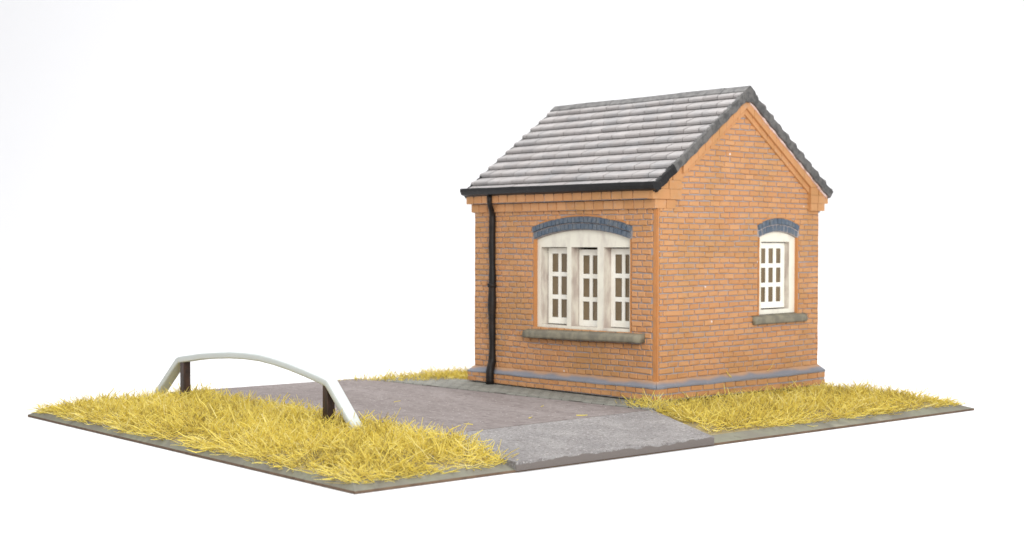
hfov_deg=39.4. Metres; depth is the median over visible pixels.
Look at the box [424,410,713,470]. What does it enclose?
ramp
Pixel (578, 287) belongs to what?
window
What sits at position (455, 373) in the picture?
grass
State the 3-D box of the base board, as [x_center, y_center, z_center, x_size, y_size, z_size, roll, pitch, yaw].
[0.002,1.556,16.987,9.060,0.102,6.700,-1,2,-41]
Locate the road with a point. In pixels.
(449, 408)
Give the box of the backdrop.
[0,0,1023,555]
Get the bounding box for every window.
[522,230,645,342]
[751,232,807,324]
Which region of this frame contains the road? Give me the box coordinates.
[171,378,647,436]
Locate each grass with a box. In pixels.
[26,378,518,483]
[338,361,472,381]
[395,363,968,432]
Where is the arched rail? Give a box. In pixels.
[154,351,362,427]
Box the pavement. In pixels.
[377,376,678,413]
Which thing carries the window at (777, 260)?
in the brick hut
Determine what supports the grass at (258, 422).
on the base board
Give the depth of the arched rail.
15.26 m
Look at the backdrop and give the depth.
37.70 m
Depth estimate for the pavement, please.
17.80 m
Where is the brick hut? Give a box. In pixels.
[460,86,832,401]
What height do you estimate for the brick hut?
3.769 m
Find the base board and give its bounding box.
[28,388,973,493]
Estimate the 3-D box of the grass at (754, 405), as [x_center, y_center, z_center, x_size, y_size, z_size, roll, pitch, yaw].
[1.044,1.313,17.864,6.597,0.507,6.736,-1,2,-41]

